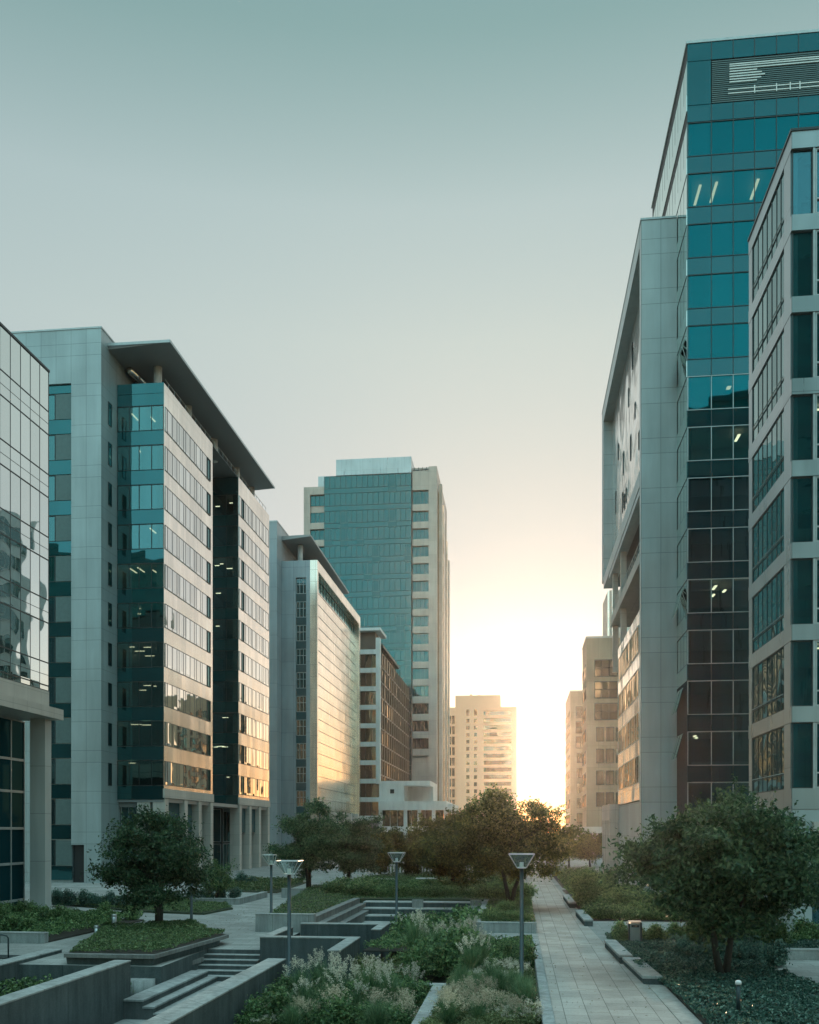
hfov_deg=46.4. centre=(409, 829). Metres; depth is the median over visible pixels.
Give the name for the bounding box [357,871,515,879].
ground cover
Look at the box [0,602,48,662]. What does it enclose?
window
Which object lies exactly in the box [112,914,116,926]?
bollard
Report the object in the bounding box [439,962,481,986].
ornamental grass
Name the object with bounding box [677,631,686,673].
window
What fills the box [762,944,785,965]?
shrub
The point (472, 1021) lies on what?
shrub
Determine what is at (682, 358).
window
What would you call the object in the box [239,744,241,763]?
window
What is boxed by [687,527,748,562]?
window
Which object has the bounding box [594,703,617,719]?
window
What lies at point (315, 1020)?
shrub
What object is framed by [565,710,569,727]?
window
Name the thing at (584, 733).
window
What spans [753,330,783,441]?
window
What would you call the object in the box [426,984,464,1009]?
ornamental grass
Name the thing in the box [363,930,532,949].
bed ground cover
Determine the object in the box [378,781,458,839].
podium pavilion
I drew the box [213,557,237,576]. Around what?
window
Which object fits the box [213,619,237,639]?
window
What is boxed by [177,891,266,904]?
retaining wall
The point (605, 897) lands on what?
hedge shrub
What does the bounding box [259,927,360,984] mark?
retaining wall
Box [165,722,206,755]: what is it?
window
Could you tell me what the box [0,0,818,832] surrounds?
sky
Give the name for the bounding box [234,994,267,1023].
shrub
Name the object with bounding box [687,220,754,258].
window
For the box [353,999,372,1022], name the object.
shrub
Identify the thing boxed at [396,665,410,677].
window
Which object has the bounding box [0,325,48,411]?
window
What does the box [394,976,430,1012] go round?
shrub
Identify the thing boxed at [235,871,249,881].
shrub
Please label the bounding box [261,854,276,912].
street lamp
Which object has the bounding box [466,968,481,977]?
flowering shrub
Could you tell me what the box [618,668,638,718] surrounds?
window
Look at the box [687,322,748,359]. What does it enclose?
window
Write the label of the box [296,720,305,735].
window
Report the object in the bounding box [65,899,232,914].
lawn patch
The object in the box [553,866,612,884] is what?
ground cover
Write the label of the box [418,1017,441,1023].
shrub
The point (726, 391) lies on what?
window
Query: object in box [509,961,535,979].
flowering shrub
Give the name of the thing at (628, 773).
window
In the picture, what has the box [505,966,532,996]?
ornamental grass
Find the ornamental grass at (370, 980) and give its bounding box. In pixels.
[347,952,384,1002]
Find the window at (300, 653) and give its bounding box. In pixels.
[296,649,305,664]
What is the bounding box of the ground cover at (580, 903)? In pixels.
[573,894,649,906]
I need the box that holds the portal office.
[268,520,359,860]
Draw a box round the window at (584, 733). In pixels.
[582,729,585,746]
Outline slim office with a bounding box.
[561,690,581,839]
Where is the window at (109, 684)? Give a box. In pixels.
[108,682,111,705]
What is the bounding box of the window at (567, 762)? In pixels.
[565,755,569,768]
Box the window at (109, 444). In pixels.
[108,441,111,467]
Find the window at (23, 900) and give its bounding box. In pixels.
[2,899,24,905]
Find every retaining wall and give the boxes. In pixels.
[0,931,48,943]
[0,949,61,994]
[0,960,130,1023]
[140,958,285,1023]
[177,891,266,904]
[255,913,315,935]
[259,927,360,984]
[281,888,303,897]
[300,922,388,962]
[397,982,446,1023]
[473,899,535,932]
[785,948,818,959]
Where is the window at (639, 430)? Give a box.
[638,430,639,449]
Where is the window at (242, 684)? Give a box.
[242,684,243,702]
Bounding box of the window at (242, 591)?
[242,591,243,610]
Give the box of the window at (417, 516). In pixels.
[413,511,428,521]
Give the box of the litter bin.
[628,921,641,941]
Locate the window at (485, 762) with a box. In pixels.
[484,761,510,764]
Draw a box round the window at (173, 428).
[165,407,206,477]
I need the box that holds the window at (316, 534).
[311,530,323,539]
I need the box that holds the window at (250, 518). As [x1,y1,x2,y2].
[244,501,268,547]
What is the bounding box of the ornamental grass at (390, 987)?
[366,962,409,1007]
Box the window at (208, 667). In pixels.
[207,665,210,687]
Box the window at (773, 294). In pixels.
[753,250,783,370]
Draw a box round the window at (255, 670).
[244,654,268,686]
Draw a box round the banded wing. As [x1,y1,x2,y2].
[360,627,409,829]
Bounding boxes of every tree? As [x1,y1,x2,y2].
[79,803,231,922]
[197,858,239,897]
[263,796,353,887]
[324,808,386,877]
[368,825,388,837]
[369,825,411,873]
[398,828,432,874]
[405,805,498,884]
[412,783,589,900]
[558,835,590,867]
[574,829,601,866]
[592,787,818,973]
[639,774,818,944]
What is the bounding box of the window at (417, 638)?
[413,634,428,643]
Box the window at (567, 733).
[565,725,569,741]
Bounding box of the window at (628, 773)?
[618,755,638,790]
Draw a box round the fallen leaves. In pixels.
[535,912,649,1015]
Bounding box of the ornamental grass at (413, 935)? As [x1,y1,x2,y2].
[394,909,433,952]
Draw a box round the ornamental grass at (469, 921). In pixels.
[450,914,487,937]
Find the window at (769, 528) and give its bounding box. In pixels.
[753,488,783,582]
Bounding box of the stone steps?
[197,949,259,980]
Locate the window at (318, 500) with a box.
[311,495,323,506]
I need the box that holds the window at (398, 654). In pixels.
[386,648,410,660]
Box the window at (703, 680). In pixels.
[687,680,748,714]
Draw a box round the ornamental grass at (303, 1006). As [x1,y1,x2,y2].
[280,995,312,1023]
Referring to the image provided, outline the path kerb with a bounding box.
[532,939,554,1023]
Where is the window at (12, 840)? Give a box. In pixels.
[0,828,24,864]
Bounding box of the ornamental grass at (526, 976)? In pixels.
[501,969,539,995]
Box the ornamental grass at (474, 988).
[465,983,489,1003]
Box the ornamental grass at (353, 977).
[341,962,371,983]
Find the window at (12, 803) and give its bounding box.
[0,790,24,827]
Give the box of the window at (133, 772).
[117,760,163,785]
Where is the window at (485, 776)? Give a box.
[484,775,510,778]
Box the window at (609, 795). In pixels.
[606,792,613,804]
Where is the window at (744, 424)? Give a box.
[687,424,748,461]
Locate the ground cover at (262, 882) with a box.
[203,875,305,891]
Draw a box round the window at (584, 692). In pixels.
[582,686,585,705]
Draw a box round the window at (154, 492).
[117,484,163,510]
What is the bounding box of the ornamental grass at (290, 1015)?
[270,1002,312,1023]
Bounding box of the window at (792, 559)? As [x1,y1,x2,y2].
[792,559,812,623]
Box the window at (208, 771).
[207,769,210,790]
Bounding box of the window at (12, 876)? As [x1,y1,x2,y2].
[0,863,24,901]
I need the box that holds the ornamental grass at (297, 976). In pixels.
[281,955,321,1000]
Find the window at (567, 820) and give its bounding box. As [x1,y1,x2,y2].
[565,814,569,823]
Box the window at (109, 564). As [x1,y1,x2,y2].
[108,562,111,586]
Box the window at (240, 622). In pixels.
[239,620,241,639]
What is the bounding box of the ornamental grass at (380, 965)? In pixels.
[360,958,404,991]
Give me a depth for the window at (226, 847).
120.27 m
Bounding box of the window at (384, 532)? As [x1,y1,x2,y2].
[324,525,410,540]
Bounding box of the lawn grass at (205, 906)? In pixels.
[73,896,231,911]
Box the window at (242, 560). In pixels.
[242,560,243,580]
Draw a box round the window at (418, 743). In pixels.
[413,738,428,748]
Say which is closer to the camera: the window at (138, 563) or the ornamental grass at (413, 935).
the ornamental grass at (413, 935)
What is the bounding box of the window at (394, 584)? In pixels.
[341,578,410,591]
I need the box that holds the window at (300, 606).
[296,601,305,617]
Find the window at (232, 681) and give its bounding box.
[213,681,237,701]
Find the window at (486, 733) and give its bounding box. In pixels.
[484,732,510,735]
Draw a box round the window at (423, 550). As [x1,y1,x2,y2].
[413,546,428,556]
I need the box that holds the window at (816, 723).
[815,722,818,787]
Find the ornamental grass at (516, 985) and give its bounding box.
[503,976,541,1002]
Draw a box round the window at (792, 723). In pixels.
[792,723,812,787]
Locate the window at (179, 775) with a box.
[165,761,206,789]
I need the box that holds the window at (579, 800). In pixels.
[577,798,581,807]
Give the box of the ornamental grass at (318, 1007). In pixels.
[310,997,324,1019]
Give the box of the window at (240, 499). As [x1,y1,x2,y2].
[239,495,241,516]
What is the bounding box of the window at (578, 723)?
[576,721,581,732]
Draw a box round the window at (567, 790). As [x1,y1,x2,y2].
[565,784,569,796]
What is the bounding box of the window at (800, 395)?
[792,395,812,459]
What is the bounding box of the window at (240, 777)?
[239,775,241,794]
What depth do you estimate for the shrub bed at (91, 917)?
47.51 m
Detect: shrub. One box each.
[0,904,16,919]
[0,913,22,930]
[2,900,12,909]
[9,899,30,917]
[11,914,47,931]
[24,903,40,918]
[25,900,38,909]
[31,907,57,922]
[33,903,53,916]
[47,903,65,917]
[51,887,63,905]
[59,888,77,905]
[59,906,79,920]
[76,888,91,905]
[87,893,101,905]
[91,899,110,913]
[100,890,116,906]
[102,909,117,924]
[113,892,130,907]
[125,905,140,919]
[186,890,199,897]
[200,888,214,897]
[218,888,226,897]
[226,887,242,897]
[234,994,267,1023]
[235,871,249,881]
[248,875,257,881]
[248,979,289,1011]
[250,1014,280,1023]
[257,987,311,1023]
[276,972,298,999]
[304,993,335,1023]
[309,975,338,1000]
[314,991,370,1023]
[317,881,333,892]
[326,875,351,893]
[340,978,371,1008]
[341,880,362,894]
[350,966,375,980]
[351,875,382,896]
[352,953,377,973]
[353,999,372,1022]
[354,874,383,884]
[356,1001,389,1023]
[361,958,403,974]
[369,883,390,897]
[369,967,400,980]
[376,877,392,884]
[382,950,422,979]
[383,879,411,896]
[383,1002,415,1023]
[389,909,432,938]
[390,971,403,981]
[392,933,434,967]
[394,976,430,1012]
[397,919,419,934]
[399,942,429,973]
[400,883,417,896]
[406,909,449,930]
[410,879,432,888]
[410,941,452,977]
[411,884,428,896]
[413,911,461,936]
[414,907,447,917]
[416,924,459,959]
[417,977,432,993]
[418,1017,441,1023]
[424,882,447,896]
[424,920,478,976]
[427,1000,468,1022]
[435,876,450,882]
[445,900,490,918]
[447,908,488,931]
[456,886,472,896]
[456,1016,494,1023]
[462,928,501,969]
[466,882,488,897]
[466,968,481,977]
[472,1012,500,1023]
[474,965,508,984]
[475,875,499,885]
[478,908,496,920]
[478,935,503,952]
[479,879,504,898]
[480,956,513,979]
[482,875,502,881]
[485,1011,520,1023]
[487,940,504,962]
[490,909,510,921]
[491,1004,510,1017]
[496,899,517,910]
[496,958,518,971]
[499,939,518,960]
[500,884,517,896]
[501,1005,543,1023]
[502,938,538,967]
[503,956,524,965]
[506,908,519,920]
[507,998,542,1016]
[508,879,538,898]
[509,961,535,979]
[512,899,519,907]
[515,896,535,905]
[518,914,533,921]
[559,876,573,884]
[563,863,610,900]
[583,901,611,919]
[591,892,620,902]
[603,905,622,919]
[609,889,634,904]
[610,919,627,936]
[611,927,628,940]
[618,907,637,919]
[623,891,649,903]
[625,898,650,909]
[634,906,654,919]
[642,922,667,939]
[645,908,662,919]
[659,911,682,919]
[663,932,678,950]
[665,919,687,937]
[667,934,694,958]
[679,920,696,933]
[686,925,700,940]
[692,931,718,948]
[718,936,736,953]
[722,941,745,956]
[732,941,751,960]
[744,942,757,959]
[746,939,766,954]
[762,938,792,966]
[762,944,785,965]
[763,920,796,944]
[789,918,814,939]
[790,915,818,939]
[790,920,818,938]
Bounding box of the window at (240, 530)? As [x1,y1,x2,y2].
[239,527,241,547]
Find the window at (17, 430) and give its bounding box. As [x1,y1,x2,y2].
[0,394,48,474]
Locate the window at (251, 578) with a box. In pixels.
[244,563,268,602]
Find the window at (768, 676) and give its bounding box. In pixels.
[753,647,783,723]
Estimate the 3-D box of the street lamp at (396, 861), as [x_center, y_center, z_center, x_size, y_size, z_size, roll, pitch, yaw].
[-0.681,3.468,50.403,0.874,4.565,0.874,0,0,7]
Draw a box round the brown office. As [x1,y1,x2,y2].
[576,636,619,857]
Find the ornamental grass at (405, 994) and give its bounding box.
[390,986,416,1014]
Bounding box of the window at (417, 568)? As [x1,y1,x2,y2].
[413,564,428,573]
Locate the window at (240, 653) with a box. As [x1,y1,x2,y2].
[239,651,241,670]
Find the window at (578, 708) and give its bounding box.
[576,706,581,717]
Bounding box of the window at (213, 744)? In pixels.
[213,744,237,763]
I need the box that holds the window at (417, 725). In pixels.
[413,721,428,730]
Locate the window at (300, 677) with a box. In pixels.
[296,672,305,687]
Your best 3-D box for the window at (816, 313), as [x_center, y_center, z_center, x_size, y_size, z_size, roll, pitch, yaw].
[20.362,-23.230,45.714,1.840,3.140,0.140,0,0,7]
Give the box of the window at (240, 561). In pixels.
[239,558,241,578]
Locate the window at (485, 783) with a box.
[484,782,510,785]
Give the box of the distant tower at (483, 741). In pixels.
[450,694,516,821]
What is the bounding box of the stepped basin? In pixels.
[316,898,482,925]
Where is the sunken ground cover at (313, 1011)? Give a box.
[237,983,416,1023]
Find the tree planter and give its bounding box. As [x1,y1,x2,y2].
[64,927,228,995]
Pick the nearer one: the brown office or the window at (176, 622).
the window at (176, 622)
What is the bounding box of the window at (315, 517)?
[311,512,323,522]
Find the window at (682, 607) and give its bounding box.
[677,581,686,625]
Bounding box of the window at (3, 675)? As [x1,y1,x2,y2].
[0,671,48,690]
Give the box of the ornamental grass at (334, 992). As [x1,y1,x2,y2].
[312,982,352,1019]
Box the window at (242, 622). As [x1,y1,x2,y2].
[242,622,243,641]
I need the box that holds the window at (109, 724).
[108,723,111,745]
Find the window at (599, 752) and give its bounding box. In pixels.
[596,749,603,762]
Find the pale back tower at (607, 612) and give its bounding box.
[603,590,619,635]
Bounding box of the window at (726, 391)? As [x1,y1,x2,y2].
[687,373,748,410]
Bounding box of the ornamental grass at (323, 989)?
[307,982,347,1010]
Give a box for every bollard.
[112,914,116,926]
[735,980,741,1016]
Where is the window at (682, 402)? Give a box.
[677,378,686,433]
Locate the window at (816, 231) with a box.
[815,230,818,294]
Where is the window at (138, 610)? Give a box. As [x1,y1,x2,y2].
[117,602,163,628]
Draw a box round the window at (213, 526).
[213,526,235,545]
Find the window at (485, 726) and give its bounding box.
[484,725,510,728]
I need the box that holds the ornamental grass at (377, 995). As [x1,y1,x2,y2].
[359,987,396,1006]
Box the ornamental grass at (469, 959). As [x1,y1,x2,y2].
[453,933,488,972]
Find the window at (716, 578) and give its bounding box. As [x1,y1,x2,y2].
[687,578,748,613]
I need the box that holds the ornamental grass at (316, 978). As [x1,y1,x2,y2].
[306,946,338,988]
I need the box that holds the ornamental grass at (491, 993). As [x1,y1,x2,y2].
[473,985,502,1011]
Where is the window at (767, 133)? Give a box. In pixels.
[687,112,818,157]
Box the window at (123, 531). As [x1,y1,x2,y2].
[117,523,163,549]
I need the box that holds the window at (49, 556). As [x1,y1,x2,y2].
[49,556,55,581]
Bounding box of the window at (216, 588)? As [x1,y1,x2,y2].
[213,588,237,607]
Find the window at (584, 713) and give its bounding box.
[582,708,585,725]
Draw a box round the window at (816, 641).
[815,640,818,705]
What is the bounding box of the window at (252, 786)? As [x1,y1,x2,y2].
[244,776,268,797]
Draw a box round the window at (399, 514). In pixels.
[324,508,410,523]
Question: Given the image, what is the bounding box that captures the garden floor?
[309,952,448,1021]
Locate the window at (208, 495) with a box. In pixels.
[207,492,210,515]
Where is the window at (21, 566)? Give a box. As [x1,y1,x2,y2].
[0,533,48,599]
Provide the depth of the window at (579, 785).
249.51 m
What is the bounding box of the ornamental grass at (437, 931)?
[424,920,450,942]
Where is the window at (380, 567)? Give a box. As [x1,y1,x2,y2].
[330,560,410,574]
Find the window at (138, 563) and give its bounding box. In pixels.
[117,563,163,588]
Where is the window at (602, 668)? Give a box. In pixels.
[594,659,617,676]
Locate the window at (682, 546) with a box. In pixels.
[677,530,686,577]
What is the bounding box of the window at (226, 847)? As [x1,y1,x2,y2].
[223,843,229,868]
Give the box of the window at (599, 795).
[596,792,603,806]
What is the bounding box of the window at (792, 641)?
[792,641,812,705]
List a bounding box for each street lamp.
[190,864,194,918]
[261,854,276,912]
[275,860,302,987]
[388,852,405,918]
[508,853,534,976]
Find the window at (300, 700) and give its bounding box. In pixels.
[296,696,305,711]
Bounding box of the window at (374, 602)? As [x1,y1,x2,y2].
[345,595,410,609]
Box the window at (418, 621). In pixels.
[413,616,428,626]
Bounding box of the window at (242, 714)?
[242,714,243,733]
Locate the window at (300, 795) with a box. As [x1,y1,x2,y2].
[296,791,305,805]
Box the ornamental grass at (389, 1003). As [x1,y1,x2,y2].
[384,998,404,1009]
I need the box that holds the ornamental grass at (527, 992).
[509,977,543,1004]
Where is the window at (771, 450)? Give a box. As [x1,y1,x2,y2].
[753,409,783,511]
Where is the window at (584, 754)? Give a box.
[582,751,585,766]
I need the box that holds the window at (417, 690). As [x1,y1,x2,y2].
[413,686,428,696]
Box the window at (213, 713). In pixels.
[213,713,233,732]
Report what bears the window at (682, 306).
in the teal glass tower at (675, 489)
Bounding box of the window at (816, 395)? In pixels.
[815,394,818,458]
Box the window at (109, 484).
[108,482,111,506]
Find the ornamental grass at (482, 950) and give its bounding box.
[470,929,500,969]
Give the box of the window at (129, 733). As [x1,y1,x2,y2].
[117,721,163,745]
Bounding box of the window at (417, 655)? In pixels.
[413,651,428,661]
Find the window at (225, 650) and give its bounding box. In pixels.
[213,650,237,670]
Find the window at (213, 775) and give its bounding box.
[213,775,237,794]
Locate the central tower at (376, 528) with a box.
[304,456,449,829]
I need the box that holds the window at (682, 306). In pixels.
[677,277,686,337]
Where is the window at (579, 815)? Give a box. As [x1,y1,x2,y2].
[577,813,581,822]
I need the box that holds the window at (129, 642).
[117,642,163,667]
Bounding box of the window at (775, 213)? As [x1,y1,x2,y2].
[753,171,783,299]
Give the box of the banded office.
[747,126,818,930]
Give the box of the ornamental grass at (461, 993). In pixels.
[449,986,476,1016]
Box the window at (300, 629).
[296,625,305,640]
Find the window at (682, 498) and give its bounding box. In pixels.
[677,480,686,529]
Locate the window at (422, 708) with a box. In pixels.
[413,703,428,713]
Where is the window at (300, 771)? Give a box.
[296,767,305,782]
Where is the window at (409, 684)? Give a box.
[406,683,410,695]
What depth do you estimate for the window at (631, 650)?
86.23 m
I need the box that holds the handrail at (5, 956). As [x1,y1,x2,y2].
[0,934,19,958]
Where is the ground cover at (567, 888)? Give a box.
[564,882,641,897]
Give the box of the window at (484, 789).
[484,789,510,792]
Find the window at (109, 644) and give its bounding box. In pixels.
[108,642,111,666]
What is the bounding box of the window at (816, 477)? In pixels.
[815,476,818,541]
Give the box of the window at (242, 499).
[242,499,243,518]
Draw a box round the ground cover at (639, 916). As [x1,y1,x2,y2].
[580,903,683,918]
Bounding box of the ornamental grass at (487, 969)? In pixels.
[478,959,501,982]
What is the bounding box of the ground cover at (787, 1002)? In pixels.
[605,930,818,1023]
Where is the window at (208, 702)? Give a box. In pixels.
[207,700,210,721]
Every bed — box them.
[0,903,143,941]
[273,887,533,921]
[551,873,571,887]
[592,916,690,921]
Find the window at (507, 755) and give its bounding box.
[484,753,510,757]
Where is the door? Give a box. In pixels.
[73,845,83,881]
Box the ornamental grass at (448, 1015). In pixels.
[421,987,470,1023]
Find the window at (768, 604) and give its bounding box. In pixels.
[753,568,783,652]
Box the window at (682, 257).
[677,227,686,289]
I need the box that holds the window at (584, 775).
[582,772,585,787]
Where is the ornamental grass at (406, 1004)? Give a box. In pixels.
[390,995,421,1023]
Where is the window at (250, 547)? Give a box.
[244,532,268,575]
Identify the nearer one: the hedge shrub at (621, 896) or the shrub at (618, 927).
the shrub at (618, 927)
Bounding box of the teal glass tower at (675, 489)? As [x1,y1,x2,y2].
[602,29,818,891]
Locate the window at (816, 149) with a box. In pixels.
[815,148,818,212]
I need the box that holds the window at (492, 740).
[484,739,510,743]
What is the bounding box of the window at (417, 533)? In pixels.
[413,529,428,538]
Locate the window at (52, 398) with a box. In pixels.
[49,394,55,420]
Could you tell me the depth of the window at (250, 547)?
126.23 m
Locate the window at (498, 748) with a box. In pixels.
[484,746,510,750]
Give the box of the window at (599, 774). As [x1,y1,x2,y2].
[596,771,603,784]
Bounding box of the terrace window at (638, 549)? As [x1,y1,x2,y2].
[630,549,638,571]
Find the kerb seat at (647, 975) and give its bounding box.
[622,957,662,984]
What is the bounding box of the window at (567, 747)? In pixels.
[565,740,569,755]
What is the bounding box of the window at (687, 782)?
[687,782,748,811]
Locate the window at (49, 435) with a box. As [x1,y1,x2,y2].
[49,435,55,460]
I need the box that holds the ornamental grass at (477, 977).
[466,969,491,990]
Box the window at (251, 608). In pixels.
[244,593,268,630]
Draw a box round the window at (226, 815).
[223,812,229,841]
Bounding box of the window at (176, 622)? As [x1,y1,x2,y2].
[165,604,206,650]
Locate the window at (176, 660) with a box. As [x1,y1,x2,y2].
[165,643,206,685]
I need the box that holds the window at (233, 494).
[213,494,237,514]
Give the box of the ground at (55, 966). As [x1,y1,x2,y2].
[0,853,818,1023]
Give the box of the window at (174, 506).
[165,485,206,546]
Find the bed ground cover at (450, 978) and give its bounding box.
[429,959,539,1023]
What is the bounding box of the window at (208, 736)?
[207,734,210,755]
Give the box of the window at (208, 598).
[207,596,210,618]
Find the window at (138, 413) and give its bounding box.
[117,405,163,431]
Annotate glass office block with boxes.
[0,322,63,908]
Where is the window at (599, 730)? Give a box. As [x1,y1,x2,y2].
[596,727,603,741]
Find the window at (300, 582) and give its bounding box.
[296,578,305,593]
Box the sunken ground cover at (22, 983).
[0,974,134,995]
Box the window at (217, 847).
[213,844,220,869]
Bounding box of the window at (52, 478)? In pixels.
[49,475,55,500]
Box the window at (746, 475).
[687,475,748,511]
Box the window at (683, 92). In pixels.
[653,62,686,216]
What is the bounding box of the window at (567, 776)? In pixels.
[565,770,569,782]
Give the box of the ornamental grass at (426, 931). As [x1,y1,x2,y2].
[418,923,436,944]
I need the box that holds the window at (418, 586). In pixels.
[413,581,428,591]
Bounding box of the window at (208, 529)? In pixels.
[207,526,210,549]
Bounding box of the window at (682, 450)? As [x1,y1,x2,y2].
[677,429,686,481]
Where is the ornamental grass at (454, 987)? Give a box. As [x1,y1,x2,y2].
[440,981,466,1003]
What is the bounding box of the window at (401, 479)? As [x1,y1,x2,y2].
[324,473,410,488]
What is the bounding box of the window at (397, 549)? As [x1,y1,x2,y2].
[324,543,410,557]
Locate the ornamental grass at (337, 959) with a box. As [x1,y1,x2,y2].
[300,950,350,992]
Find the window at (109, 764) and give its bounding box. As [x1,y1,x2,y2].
[108,763,111,785]
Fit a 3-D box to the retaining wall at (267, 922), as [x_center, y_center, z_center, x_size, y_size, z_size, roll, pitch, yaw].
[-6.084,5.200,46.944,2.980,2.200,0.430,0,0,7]
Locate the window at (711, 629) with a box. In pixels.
[687,629,748,663]
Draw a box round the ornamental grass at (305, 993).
[293,975,320,1013]
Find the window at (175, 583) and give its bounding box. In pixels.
[165,564,206,616]
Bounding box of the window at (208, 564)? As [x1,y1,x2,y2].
[207,561,210,584]
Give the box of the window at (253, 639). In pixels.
[244,624,268,658]
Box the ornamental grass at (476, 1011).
[459,990,501,1020]
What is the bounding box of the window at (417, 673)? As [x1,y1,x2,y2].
[413,668,428,678]
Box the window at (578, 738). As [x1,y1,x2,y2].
[576,736,581,747]
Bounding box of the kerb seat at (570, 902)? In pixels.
[562,894,575,907]
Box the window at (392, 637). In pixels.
[381,630,410,643]
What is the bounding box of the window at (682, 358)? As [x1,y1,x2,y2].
[677,328,686,385]
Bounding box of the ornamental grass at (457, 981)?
[449,974,465,991]
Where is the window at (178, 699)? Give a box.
[165,682,206,720]
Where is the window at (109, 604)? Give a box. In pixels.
[108,602,111,626]
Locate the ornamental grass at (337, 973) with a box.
[323,963,358,994]
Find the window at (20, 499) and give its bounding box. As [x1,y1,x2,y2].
[0,464,48,537]
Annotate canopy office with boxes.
[11,326,274,882]
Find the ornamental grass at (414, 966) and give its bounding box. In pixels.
[392,961,430,994]
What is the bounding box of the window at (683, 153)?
[665,126,686,215]
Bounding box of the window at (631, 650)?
[618,625,638,682]
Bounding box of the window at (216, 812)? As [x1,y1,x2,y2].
[213,809,220,841]
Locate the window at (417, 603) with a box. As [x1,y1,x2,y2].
[413,599,428,608]
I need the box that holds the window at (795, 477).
[792,477,812,541]
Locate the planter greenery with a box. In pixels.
[69,918,224,951]
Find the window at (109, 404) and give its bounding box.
[108,401,111,427]
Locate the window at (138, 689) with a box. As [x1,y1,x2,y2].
[117,681,163,706]
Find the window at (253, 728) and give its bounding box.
[244,715,268,742]
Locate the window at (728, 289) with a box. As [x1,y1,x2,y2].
[687,271,748,309]
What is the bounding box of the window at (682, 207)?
[677,176,686,241]
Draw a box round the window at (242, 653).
[242,653,243,672]
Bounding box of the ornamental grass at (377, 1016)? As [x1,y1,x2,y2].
[352,998,399,1023]
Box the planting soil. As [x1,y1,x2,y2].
[363,943,533,953]
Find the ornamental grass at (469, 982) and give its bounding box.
[455,974,478,999]
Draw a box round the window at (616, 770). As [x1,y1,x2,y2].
[616,770,617,784]
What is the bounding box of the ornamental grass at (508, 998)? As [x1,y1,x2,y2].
[497,995,524,1009]
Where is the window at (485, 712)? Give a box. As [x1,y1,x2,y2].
[484,711,510,714]
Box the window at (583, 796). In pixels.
[582,794,585,807]
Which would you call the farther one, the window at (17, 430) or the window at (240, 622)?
the window at (240, 622)
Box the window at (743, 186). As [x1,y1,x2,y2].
[687,167,775,207]
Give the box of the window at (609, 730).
[606,727,613,740]
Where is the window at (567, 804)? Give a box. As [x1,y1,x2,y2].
[565,799,569,808]
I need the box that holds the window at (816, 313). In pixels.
[815,312,818,376]
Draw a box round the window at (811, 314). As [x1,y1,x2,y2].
[792,313,812,377]
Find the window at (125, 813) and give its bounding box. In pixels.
[121,807,136,827]
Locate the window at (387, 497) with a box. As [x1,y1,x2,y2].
[324,490,410,506]
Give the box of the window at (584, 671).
[582,665,585,684]
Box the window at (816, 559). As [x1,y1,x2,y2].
[815,558,818,623]
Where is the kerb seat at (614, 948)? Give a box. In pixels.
[604,939,632,963]
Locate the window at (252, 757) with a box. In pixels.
[244,746,268,769]
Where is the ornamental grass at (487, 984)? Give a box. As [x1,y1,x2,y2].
[476,975,501,998]
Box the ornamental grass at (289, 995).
[265,986,307,1008]
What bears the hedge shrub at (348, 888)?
on the lawn bed at (362, 899)
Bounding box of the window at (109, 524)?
[108,522,111,546]
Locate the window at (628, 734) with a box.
[618,712,638,754]
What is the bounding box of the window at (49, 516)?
[49,516,55,541]
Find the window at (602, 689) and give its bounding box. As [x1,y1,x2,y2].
[594,681,617,698]
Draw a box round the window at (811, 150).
[792,149,812,214]
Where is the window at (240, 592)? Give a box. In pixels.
[239,589,241,609]
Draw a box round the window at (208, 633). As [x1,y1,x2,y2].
[207,630,210,652]
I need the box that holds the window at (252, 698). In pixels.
[244,685,268,714]
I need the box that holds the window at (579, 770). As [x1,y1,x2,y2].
[577,768,581,777]
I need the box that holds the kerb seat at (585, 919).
[575,910,592,925]
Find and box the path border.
[648,985,701,1023]
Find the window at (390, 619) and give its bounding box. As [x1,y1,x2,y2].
[358,613,410,626]
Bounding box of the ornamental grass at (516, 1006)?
[501,994,537,1016]
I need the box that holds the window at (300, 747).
[296,743,305,758]
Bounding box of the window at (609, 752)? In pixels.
[606,749,613,762]
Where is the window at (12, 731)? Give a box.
[0,716,24,760]
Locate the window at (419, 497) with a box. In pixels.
[413,491,428,503]
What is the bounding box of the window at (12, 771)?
[0,757,24,791]
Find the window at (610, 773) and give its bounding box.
[606,770,613,784]
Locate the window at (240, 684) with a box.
[239,682,241,701]
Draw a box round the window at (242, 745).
[242,745,243,763]
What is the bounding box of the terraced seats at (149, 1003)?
[123,970,221,1019]
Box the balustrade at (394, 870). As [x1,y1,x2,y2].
[353,864,530,873]
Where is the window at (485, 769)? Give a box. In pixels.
[484,768,510,771]
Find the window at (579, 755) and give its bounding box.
[577,753,581,762]
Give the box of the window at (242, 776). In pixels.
[242,776,243,794]
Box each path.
[114,1019,145,1023]
[526,860,680,1023]
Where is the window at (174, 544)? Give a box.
[165,525,206,581]
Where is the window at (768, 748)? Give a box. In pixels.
[753,726,783,793]
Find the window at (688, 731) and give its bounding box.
[687,731,748,765]
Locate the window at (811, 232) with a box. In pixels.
[792,231,812,296]
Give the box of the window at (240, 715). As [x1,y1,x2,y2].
[239,713,241,732]
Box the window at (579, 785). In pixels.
[577,783,581,792]
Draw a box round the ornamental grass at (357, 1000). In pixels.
[339,978,371,1013]
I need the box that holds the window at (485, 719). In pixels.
[484,718,510,721]
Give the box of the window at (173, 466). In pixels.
[165,446,206,511]
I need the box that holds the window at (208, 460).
[207,457,210,481]
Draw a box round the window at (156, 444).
[117,444,163,471]
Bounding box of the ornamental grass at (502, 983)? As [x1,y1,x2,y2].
[485,965,516,998]
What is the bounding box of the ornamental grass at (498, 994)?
[493,990,510,1008]
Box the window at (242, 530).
[242,530,243,549]

